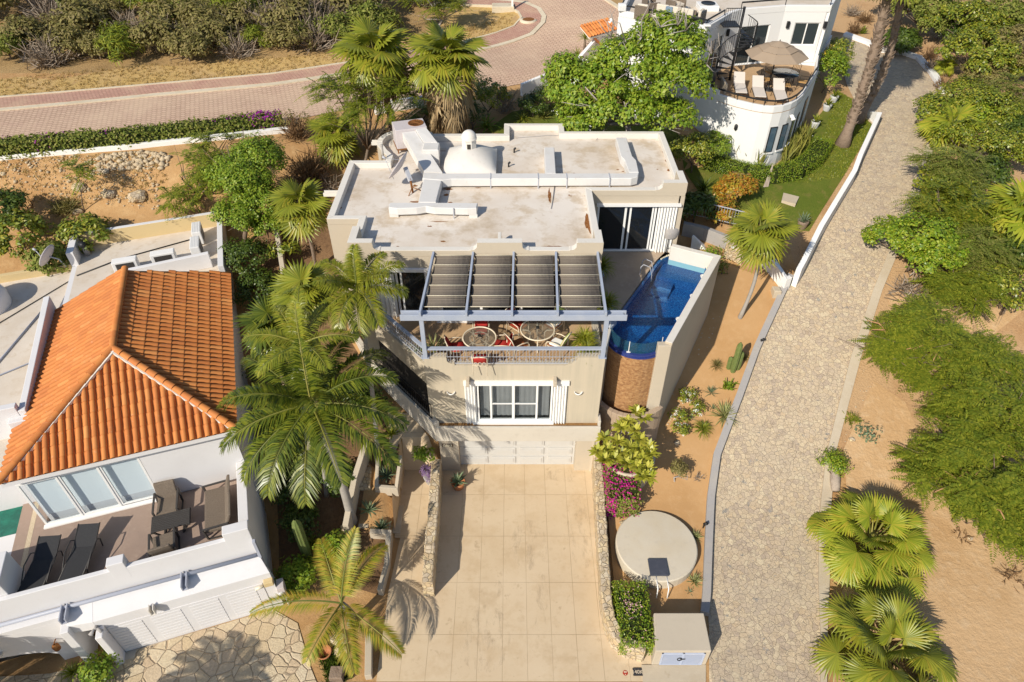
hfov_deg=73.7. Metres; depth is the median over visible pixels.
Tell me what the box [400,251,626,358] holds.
pergola
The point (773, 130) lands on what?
window
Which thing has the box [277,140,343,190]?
dry bush
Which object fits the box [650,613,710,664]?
utility box
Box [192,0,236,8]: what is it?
desert shrub
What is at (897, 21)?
tall palm
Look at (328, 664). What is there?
bed grass
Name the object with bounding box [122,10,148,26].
dry shrub
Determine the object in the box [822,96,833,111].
potted plant
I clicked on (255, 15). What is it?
dry shrub
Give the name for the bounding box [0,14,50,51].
desert shrub
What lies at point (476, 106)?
shrub
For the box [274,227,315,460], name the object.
garden wall
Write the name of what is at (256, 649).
flagstone drive
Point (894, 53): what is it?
dry bush
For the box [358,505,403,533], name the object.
steps
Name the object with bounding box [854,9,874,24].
dry bush
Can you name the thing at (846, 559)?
fan palm
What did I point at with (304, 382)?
royal palm
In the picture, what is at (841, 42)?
shrub
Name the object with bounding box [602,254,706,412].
swimming pool
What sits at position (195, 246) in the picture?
air conditioner
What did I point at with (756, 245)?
fan palm
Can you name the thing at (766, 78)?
iron chair
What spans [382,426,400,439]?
agave
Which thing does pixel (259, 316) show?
fan palm
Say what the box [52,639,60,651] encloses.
wall lantern
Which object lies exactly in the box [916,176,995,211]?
thicket tree
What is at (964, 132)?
thicket tree
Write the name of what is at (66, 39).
desert shrub
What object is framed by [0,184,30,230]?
shrub
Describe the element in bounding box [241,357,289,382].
shrub
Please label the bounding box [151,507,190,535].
slatted table
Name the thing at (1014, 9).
thicket tree
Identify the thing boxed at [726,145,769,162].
snake plants
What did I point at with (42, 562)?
sun lounger
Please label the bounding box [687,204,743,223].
garden fence
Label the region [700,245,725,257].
shrub
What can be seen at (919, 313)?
feathery tree
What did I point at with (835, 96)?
potted plant
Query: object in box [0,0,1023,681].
ground
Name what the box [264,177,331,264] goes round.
fan palm
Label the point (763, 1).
roof railing
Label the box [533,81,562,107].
shrub
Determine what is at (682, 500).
sand strip
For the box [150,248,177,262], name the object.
air conditioner
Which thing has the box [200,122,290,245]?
leafy tree
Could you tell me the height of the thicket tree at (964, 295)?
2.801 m
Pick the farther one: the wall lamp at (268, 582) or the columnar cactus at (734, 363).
the columnar cactus at (734, 363)
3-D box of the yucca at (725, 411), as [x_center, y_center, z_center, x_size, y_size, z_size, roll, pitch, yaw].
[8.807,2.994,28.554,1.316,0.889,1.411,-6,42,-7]
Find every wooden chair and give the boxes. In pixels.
[504,333,529,360]
[505,305,528,337]
[542,304,566,332]
[545,331,571,359]
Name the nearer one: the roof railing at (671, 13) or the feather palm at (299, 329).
the feather palm at (299, 329)
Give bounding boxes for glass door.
[15,476,83,524]
[57,466,121,514]
[98,457,154,504]
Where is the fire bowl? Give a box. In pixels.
[695,1,718,11]
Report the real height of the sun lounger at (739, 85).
0.789 m
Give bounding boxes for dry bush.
[3,189,40,215]
[275,108,315,143]
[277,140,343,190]
[310,168,342,197]
[489,83,522,113]
[841,3,863,16]
[847,20,866,33]
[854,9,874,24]
[880,45,902,55]
[917,45,939,59]
[924,56,939,70]
[933,74,956,90]
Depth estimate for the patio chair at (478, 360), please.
23.92 m
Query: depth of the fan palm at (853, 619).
21.78 m
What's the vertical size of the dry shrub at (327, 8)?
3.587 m
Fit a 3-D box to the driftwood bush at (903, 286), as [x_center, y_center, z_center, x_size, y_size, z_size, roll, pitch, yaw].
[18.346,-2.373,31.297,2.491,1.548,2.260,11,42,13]
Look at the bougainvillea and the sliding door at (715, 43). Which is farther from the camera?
the sliding door at (715, 43)
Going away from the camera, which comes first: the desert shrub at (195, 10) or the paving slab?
the paving slab
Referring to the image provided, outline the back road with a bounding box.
[0,0,618,138]
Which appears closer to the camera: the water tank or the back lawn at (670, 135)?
the water tank
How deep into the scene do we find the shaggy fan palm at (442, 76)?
32.43 m
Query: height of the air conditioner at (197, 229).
0.678 m
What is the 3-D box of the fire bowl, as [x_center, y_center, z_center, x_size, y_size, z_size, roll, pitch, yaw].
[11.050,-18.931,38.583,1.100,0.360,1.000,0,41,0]
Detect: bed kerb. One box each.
[365,633,372,679]
[370,529,392,595]
[374,455,402,495]
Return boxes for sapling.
[59,152,103,211]
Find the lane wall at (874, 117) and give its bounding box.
[791,112,881,286]
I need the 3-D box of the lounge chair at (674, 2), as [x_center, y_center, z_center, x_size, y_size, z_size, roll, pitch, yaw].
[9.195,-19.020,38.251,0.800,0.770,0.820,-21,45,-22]
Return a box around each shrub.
[0,0,20,10]
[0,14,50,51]
[0,31,27,62]
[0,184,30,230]
[0,207,57,258]
[8,25,80,72]
[14,0,50,11]
[18,0,65,21]
[19,237,69,276]
[26,0,67,14]
[31,13,77,36]
[40,0,111,34]
[41,25,96,57]
[53,211,113,253]
[58,0,109,7]
[72,646,122,681]
[73,29,117,61]
[91,0,128,17]
[92,18,144,67]
[98,0,146,44]
[117,0,154,10]
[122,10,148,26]
[125,13,188,54]
[135,11,190,54]
[137,0,192,24]
[153,0,181,22]
[156,25,215,62]
[158,0,205,20]
[174,0,223,33]
[185,15,246,50]
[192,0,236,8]
[202,2,238,28]
[205,0,262,9]
[208,22,261,63]
[218,233,274,277]
[219,0,267,26]
[220,0,267,32]
[232,0,313,45]
[232,266,278,310]
[236,23,284,49]
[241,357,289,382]
[246,0,280,14]
[255,0,325,26]
[257,406,299,440]
[262,19,316,50]
[267,466,308,508]
[271,553,316,600]
[272,1,331,42]
[275,500,321,542]
[282,7,340,55]
[284,19,312,38]
[296,0,347,29]
[299,0,346,15]
[307,11,355,42]
[311,528,353,562]
[313,460,354,497]
[318,0,341,10]
[324,0,384,12]
[327,13,354,41]
[328,0,383,21]
[335,373,374,415]
[340,0,404,28]
[343,0,390,15]
[357,387,392,416]
[382,3,400,21]
[401,0,433,6]
[404,0,452,8]
[412,444,435,484]
[468,99,489,129]
[471,74,514,114]
[515,90,548,116]
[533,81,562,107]
[667,407,690,422]
[667,419,691,435]
[669,130,718,172]
[678,386,699,403]
[681,188,718,222]
[689,397,707,416]
[698,127,733,155]
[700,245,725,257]
[717,259,731,274]
[814,444,853,477]
[815,44,851,92]
[822,36,856,81]
[849,420,882,443]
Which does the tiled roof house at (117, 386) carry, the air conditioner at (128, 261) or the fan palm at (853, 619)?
the air conditioner at (128, 261)
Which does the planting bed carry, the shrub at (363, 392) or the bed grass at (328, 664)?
the shrub at (363, 392)
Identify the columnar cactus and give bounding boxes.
[291,519,312,560]
[726,342,743,372]
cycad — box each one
[475,114,500,133]
[512,109,530,122]
[535,109,552,120]
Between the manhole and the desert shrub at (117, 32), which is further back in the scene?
the manhole
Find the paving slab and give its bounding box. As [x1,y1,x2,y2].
[781,193,798,206]
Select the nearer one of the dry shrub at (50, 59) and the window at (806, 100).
the window at (806, 100)
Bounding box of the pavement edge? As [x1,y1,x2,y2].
[0,1,521,97]
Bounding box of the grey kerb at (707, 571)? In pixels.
[700,273,793,615]
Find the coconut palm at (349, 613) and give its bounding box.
[248,525,405,678]
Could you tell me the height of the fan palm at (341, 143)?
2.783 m
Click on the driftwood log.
(835, 480)
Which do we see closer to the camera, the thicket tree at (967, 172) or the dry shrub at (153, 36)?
the thicket tree at (967, 172)
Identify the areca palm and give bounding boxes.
[568,323,601,352]
[574,338,599,357]
[597,288,622,309]
[601,253,616,277]
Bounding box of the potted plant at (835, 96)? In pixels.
[829,88,843,102]
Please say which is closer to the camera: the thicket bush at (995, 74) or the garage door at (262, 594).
the garage door at (262, 594)
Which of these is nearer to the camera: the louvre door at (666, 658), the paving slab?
the louvre door at (666, 658)
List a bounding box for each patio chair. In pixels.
[444,335,466,358]
[471,351,488,375]
[472,309,488,343]
[493,332,513,358]
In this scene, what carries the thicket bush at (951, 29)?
on the ground at (124, 212)
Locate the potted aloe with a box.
[798,212,811,229]
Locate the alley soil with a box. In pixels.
[254,224,366,370]
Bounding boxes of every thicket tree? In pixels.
[392,0,473,25]
[872,0,939,17]
[883,25,922,54]
[890,0,970,33]
[892,171,1008,238]
[900,139,998,197]
[908,266,1016,333]
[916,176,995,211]
[920,0,1014,42]
[920,221,1023,286]
[928,116,1019,163]
[933,25,1022,82]
[933,75,998,106]
[956,82,1023,128]
[959,124,1023,175]
[964,67,1023,119]
[966,0,1023,35]
[972,261,1023,324]
[973,22,1023,67]
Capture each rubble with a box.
[0,154,160,209]
[92,149,170,174]
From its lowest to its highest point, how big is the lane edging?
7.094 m
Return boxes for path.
[388,411,435,537]
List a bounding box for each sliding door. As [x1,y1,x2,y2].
[395,273,429,313]
[442,270,559,309]
[597,207,660,251]
[707,35,722,67]
[734,24,769,64]
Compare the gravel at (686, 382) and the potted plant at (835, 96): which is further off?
the potted plant at (835, 96)
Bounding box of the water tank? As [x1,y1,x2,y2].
[0,284,11,314]
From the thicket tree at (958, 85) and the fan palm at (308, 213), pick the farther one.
the thicket tree at (958, 85)
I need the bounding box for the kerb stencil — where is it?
[632,668,642,675]
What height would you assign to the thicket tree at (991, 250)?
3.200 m
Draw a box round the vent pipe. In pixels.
[380,144,383,158]
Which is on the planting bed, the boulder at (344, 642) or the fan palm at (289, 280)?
the fan palm at (289, 280)
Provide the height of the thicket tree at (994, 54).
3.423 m
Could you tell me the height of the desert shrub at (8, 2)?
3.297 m
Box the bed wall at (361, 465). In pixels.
[343,443,370,535]
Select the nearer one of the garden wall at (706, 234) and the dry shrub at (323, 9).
the garden wall at (706, 234)
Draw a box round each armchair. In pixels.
[147,526,180,556]
[151,479,183,516]
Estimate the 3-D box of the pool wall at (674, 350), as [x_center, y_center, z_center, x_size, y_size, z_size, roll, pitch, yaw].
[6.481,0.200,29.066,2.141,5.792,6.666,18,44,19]
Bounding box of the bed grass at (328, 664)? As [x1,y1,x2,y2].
[317,648,353,681]
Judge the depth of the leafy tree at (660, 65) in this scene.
32.15 m
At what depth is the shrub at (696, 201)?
32.91 m
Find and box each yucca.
[420,333,449,360]
[578,32,592,49]
[687,573,701,587]
[691,529,704,543]
[705,387,716,396]
[708,398,738,427]
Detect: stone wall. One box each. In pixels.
[359,464,371,490]
[422,459,442,596]
[591,455,645,661]
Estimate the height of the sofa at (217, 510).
0.950 m
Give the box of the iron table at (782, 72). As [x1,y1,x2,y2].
[771,68,798,88]
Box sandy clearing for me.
[888,284,1020,336]
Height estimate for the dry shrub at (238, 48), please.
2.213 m
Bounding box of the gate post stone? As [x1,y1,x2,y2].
[771,286,781,297]
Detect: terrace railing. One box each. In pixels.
[427,346,600,363]
[719,56,819,104]
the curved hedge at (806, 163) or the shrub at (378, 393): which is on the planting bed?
the shrub at (378, 393)
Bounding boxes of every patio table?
[462,326,496,355]
[520,321,554,352]
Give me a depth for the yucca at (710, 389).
29.18 m
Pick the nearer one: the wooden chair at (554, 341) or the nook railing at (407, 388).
the wooden chair at (554, 341)
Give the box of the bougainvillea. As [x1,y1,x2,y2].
[601,461,643,519]
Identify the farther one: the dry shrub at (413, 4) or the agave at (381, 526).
the dry shrub at (413, 4)
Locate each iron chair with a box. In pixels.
[761,69,772,84]
[765,63,776,77]
[783,77,793,94]
[795,73,811,88]
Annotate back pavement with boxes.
[0,0,540,107]
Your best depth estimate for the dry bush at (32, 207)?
33.16 m
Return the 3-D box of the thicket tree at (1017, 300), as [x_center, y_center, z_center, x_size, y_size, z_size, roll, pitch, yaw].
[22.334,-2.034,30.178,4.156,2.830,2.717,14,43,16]
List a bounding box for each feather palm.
[242,286,357,497]
[304,244,408,469]
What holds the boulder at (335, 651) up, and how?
on the ground at (124, 212)
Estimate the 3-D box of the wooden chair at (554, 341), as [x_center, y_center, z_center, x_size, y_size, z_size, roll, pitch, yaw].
[1.711,0.036,24.797,0.809,1.081,0.600,22,46,23]
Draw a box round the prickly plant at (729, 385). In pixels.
[719,378,737,390]
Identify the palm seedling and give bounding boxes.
[690,172,715,194]
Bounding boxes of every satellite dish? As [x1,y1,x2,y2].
[32,244,65,266]
[382,151,420,195]
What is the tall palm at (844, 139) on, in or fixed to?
on the lawn at (814, 196)
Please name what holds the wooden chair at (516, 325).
on the house at (524, 414)
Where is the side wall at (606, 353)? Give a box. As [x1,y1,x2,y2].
[589,329,610,470]
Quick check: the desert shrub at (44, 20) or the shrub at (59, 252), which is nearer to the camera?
the shrub at (59, 252)
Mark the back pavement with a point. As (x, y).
(519, 29)
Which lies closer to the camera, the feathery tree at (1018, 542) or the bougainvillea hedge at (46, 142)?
the feathery tree at (1018, 542)
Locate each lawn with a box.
[486,102,677,151]
[683,93,871,230]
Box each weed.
[693,471,705,481]
[843,411,862,427]
[952,524,974,544]
[993,563,1023,592]
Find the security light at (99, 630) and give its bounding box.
[88,625,102,635]
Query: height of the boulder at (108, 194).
0.445 m
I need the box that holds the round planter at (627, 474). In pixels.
[605,445,654,487]
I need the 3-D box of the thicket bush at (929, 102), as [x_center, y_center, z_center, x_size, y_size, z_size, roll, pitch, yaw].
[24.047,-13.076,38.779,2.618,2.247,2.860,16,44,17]
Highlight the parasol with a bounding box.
[745,39,808,91]
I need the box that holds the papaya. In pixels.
[265,237,302,266]
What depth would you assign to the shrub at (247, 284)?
29.81 m
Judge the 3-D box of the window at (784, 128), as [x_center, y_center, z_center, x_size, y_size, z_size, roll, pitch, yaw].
[14.198,-10.670,35.856,0.522,1.480,0.280,-21,45,-22]
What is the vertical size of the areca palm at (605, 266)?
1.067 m
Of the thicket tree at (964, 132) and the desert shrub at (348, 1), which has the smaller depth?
the thicket tree at (964, 132)
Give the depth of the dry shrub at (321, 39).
43.45 m
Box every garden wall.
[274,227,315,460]
[681,221,730,248]
[723,241,743,265]
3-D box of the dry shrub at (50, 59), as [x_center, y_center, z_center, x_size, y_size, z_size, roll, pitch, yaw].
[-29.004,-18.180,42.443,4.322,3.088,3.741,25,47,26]
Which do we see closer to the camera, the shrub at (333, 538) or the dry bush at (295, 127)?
the shrub at (333, 538)
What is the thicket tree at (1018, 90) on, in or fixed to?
on the ground at (124, 212)
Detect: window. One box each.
[463,381,569,424]
[763,126,777,154]
[775,123,788,151]
[785,117,795,146]
[790,23,819,44]
[791,112,799,138]
[798,96,808,125]
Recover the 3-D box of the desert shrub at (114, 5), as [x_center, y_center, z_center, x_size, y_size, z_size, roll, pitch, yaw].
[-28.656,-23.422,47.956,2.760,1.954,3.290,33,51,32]
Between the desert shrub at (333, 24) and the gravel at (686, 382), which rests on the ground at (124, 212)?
the desert shrub at (333, 24)
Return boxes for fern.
[307,534,319,552]
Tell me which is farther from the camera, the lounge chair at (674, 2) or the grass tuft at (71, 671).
the lounge chair at (674, 2)
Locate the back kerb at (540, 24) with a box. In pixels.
[0,0,545,110]
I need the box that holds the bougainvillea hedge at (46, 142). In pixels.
[0,109,283,158]
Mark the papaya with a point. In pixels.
(291, 247)
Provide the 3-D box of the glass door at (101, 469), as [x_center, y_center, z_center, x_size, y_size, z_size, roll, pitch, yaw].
[-13.050,4.772,23.310,1.228,2.190,0.060,-12,43,-14]
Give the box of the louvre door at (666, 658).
[659,653,705,664]
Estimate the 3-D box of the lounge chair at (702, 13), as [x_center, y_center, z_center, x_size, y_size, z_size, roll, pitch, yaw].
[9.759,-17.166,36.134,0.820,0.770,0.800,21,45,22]
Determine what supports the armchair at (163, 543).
on the tiled roof house at (117, 386)
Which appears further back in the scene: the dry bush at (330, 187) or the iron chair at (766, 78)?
the iron chair at (766, 78)
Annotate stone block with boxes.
[329,666,344,681]
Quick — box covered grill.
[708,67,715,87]
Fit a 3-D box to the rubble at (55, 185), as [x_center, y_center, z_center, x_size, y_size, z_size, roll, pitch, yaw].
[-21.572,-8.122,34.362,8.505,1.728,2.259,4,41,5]
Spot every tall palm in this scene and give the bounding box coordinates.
[835,0,918,148]
[857,0,906,123]
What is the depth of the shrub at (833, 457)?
27.18 m
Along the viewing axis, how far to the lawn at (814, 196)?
35.77 m
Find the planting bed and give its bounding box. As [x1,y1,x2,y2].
[277,348,398,593]
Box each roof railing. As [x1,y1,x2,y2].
[627,5,706,20]
[706,9,725,23]
[741,0,831,7]
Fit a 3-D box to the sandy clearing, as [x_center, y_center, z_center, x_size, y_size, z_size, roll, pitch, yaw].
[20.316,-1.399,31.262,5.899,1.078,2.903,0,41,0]
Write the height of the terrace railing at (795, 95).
0.355 m
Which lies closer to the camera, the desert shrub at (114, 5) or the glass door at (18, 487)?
the glass door at (18, 487)
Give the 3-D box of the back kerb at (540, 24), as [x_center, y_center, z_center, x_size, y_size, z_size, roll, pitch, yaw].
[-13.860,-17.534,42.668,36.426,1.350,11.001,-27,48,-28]
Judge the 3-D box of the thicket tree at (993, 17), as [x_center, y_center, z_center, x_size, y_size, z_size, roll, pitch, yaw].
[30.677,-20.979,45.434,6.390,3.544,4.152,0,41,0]
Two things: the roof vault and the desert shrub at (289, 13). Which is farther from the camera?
the desert shrub at (289, 13)
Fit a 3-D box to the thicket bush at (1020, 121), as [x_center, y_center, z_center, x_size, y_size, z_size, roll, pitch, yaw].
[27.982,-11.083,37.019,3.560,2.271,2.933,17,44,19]
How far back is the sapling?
32.52 m
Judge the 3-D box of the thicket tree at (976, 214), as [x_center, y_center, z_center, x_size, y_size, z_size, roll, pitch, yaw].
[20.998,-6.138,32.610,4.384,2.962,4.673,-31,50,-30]
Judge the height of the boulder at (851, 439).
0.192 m
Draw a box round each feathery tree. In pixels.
[154,125,249,222]
[294,63,434,159]
[395,97,471,122]
[838,310,939,394]
[875,291,994,389]
[878,353,1008,428]
[885,427,1022,525]
[888,460,1023,567]
[906,392,1023,471]
[914,422,1023,540]
[930,330,1023,403]
[930,368,1023,459]
[952,472,1023,566]
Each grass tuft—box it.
[56,658,82,681]
[692,420,714,440]
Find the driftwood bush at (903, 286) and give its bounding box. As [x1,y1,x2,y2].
[885,264,933,301]
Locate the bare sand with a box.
[834,381,1023,681]
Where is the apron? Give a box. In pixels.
[641,665,705,681]
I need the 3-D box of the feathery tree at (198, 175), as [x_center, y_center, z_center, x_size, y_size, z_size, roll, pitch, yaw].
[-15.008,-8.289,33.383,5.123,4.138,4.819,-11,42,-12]
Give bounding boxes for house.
[0,212,282,664]
[323,123,687,469]
[617,0,840,164]
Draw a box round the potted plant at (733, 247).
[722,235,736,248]
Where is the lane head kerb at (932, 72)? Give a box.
[843,32,946,93]
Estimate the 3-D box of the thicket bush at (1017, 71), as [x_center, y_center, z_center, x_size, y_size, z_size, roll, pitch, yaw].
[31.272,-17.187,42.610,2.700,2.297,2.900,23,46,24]
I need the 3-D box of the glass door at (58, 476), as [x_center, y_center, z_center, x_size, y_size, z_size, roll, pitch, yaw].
[-14.205,5.041,23.003,1.218,2.190,0.060,-12,43,-14]
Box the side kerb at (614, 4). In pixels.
[604,0,617,8]
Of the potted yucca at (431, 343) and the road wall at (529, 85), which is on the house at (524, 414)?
the potted yucca at (431, 343)
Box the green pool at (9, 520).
[0,506,22,536]
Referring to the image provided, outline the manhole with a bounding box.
[520,17,536,23]
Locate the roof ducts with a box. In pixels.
[389,128,638,218]
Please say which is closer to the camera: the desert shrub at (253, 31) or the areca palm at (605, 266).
the areca palm at (605, 266)
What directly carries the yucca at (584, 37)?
on the back road
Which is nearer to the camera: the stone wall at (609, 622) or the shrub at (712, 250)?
the stone wall at (609, 622)
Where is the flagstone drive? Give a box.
[0,610,315,681]
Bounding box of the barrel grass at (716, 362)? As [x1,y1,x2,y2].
[709,357,722,370]
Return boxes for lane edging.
[818,140,933,681]
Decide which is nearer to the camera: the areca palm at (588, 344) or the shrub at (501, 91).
the areca palm at (588, 344)
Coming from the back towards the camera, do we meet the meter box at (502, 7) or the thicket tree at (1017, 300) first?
the meter box at (502, 7)
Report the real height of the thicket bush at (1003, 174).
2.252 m
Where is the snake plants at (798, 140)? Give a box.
[781,117,816,162]
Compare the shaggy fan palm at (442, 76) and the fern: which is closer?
the fern
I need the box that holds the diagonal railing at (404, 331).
[372,304,423,360]
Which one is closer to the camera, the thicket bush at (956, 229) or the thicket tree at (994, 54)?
the thicket bush at (956, 229)
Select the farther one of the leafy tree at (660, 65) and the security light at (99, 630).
the leafy tree at (660, 65)
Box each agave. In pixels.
[359,500,377,517]
[370,516,390,528]
[379,465,394,481]
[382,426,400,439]
[450,471,467,490]
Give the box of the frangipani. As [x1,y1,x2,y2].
[588,404,661,486]
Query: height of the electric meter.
1.250 m
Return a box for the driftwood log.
[830,463,840,491]
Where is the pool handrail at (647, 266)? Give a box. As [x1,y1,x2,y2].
[639,259,652,281]
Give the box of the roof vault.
[443,129,496,172]
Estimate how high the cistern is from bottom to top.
0.900 m
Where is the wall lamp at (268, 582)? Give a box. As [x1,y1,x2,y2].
[255,577,273,590]
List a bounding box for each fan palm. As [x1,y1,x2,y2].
[231,295,307,444]
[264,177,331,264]
[267,259,339,431]
[303,111,361,170]
[325,13,416,131]
[402,18,492,133]
[723,199,804,318]
[805,488,939,604]
[809,588,960,681]
[911,101,990,152]
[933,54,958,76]
[975,176,1023,249]
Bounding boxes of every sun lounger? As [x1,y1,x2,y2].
[17,534,63,591]
[58,522,103,580]
[731,71,747,98]
[750,75,766,102]
[770,78,788,104]
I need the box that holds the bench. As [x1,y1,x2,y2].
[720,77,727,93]
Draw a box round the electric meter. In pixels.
[276,578,286,598]
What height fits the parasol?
2.610 m
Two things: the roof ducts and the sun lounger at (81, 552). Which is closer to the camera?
the sun lounger at (81, 552)
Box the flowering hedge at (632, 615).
[611,580,657,655]
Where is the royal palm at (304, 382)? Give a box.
[216,334,409,524]
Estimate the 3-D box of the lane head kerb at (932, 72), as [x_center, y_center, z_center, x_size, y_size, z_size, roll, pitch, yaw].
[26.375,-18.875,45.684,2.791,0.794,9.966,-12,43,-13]
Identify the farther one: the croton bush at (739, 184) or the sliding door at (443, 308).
the croton bush at (739, 184)
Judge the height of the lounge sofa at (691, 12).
0.770 m
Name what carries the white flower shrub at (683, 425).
on the sand strip
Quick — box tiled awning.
[580,17,616,44]
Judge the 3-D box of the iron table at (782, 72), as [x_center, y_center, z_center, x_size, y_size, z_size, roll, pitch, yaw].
[14.750,-14.194,37.081,1.440,0.730,1.440,0,41,0]
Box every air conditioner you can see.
[111,255,140,270]
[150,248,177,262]
[189,236,202,254]
[191,221,203,243]
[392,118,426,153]
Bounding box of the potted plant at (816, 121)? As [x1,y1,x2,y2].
[809,112,824,128]
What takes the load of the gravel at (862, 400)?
on the ground at (124, 212)
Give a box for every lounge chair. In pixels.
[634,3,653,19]
[642,0,659,8]
[666,0,686,7]
[689,8,706,23]
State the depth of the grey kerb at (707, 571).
27.52 m
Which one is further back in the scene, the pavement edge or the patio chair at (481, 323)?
the pavement edge
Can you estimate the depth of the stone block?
22.04 m
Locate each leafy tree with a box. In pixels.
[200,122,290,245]
[540,2,719,139]
[859,210,982,279]
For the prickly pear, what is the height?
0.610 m
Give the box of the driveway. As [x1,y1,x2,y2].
[376,462,650,681]
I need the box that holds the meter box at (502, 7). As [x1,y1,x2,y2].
[492,0,513,12]
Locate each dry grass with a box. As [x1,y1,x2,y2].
[0,151,171,204]
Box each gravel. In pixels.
[667,316,719,424]
[843,366,870,441]
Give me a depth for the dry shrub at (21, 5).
48.95 m
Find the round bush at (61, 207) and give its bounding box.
[43,195,85,219]
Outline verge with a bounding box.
[0,4,519,95]
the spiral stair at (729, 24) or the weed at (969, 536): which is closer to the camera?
the weed at (969, 536)
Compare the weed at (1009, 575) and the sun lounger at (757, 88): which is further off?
the sun lounger at (757, 88)
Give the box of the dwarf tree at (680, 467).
[670,458,690,481]
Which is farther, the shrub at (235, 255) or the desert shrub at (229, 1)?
the desert shrub at (229, 1)
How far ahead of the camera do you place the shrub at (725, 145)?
35.81 m
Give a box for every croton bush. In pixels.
[704,193,739,224]
[712,170,759,201]
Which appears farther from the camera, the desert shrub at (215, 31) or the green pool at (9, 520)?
the desert shrub at (215, 31)
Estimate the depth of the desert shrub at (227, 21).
44.69 m
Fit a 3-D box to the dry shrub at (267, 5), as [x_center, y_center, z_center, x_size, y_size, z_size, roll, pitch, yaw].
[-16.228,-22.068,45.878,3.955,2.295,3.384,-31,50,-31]
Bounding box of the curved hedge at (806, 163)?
[698,134,833,184]
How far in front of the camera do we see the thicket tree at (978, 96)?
37.40 m
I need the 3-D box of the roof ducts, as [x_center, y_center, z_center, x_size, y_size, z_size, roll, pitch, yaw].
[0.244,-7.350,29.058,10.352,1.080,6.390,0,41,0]
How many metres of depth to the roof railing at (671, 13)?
36.10 m
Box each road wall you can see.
[0,126,287,160]
[374,96,426,114]
[520,18,612,95]
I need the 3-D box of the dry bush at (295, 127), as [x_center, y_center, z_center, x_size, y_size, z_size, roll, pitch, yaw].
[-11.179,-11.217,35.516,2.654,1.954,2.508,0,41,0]
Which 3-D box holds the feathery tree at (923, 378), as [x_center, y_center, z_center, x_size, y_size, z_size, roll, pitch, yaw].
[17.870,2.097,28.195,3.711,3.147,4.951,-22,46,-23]
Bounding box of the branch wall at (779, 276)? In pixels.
[762,259,791,289]
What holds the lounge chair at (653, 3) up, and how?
on the white house at (770, 128)
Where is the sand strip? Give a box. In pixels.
[605,262,777,618]
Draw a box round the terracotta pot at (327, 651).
[317,644,331,659]
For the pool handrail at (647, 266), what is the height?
0.817 m
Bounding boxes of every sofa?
[201,474,230,539]
[649,3,696,25]
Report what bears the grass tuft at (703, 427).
on the sand strip
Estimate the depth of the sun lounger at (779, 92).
35.90 m
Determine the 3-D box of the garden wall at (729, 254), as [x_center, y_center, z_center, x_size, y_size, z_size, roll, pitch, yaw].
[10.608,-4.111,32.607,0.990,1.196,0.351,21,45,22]
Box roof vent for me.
[78,241,90,255]
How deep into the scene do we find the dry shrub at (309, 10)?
43.99 m
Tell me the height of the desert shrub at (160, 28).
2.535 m
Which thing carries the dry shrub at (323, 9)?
on the ground at (124, 212)
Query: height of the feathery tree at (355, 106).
5.674 m
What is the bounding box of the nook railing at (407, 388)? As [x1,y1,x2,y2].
[373,353,432,418]
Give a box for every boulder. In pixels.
[71,183,86,191]
[72,208,83,215]
[100,190,116,198]
[127,189,146,201]
[329,633,347,647]
[334,647,346,657]
[673,440,679,445]
[848,437,855,441]
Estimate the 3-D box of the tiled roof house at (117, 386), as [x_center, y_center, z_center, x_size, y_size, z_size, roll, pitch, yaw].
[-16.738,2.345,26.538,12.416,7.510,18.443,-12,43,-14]
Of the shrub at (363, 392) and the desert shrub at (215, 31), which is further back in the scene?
the desert shrub at (215, 31)
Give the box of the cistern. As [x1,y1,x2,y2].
[615,511,697,598]
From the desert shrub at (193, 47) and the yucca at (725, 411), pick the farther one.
the desert shrub at (193, 47)
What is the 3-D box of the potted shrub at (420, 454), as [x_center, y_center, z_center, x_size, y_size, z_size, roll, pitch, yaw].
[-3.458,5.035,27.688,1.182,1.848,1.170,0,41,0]
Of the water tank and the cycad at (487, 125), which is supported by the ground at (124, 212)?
the cycad at (487, 125)
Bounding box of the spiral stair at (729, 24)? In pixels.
[716,6,757,80]
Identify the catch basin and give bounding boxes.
[599,400,662,443]
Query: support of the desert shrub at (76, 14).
on the ground at (124, 212)
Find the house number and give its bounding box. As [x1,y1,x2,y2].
[442,444,452,446]
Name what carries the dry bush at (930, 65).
on the ground at (124, 212)
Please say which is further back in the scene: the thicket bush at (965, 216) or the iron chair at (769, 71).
the iron chair at (769, 71)
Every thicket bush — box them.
[911,159,966,200]
[912,90,962,119]
[921,220,976,256]
[933,12,973,37]
[938,198,997,238]
[956,94,996,127]
[958,150,1015,184]
[959,59,1010,85]
[975,232,1023,280]
[982,98,1023,134]
[995,113,1023,150]
[1004,46,1023,81]
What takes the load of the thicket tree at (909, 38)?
on the ground at (124, 212)
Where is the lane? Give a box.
[708,37,936,681]
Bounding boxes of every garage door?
[107,583,271,651]
[459,441,574,463]
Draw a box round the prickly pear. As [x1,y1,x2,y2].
[859,26,869,33]
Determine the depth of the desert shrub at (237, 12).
44.38 m
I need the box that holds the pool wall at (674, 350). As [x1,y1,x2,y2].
[645,244,720,420]

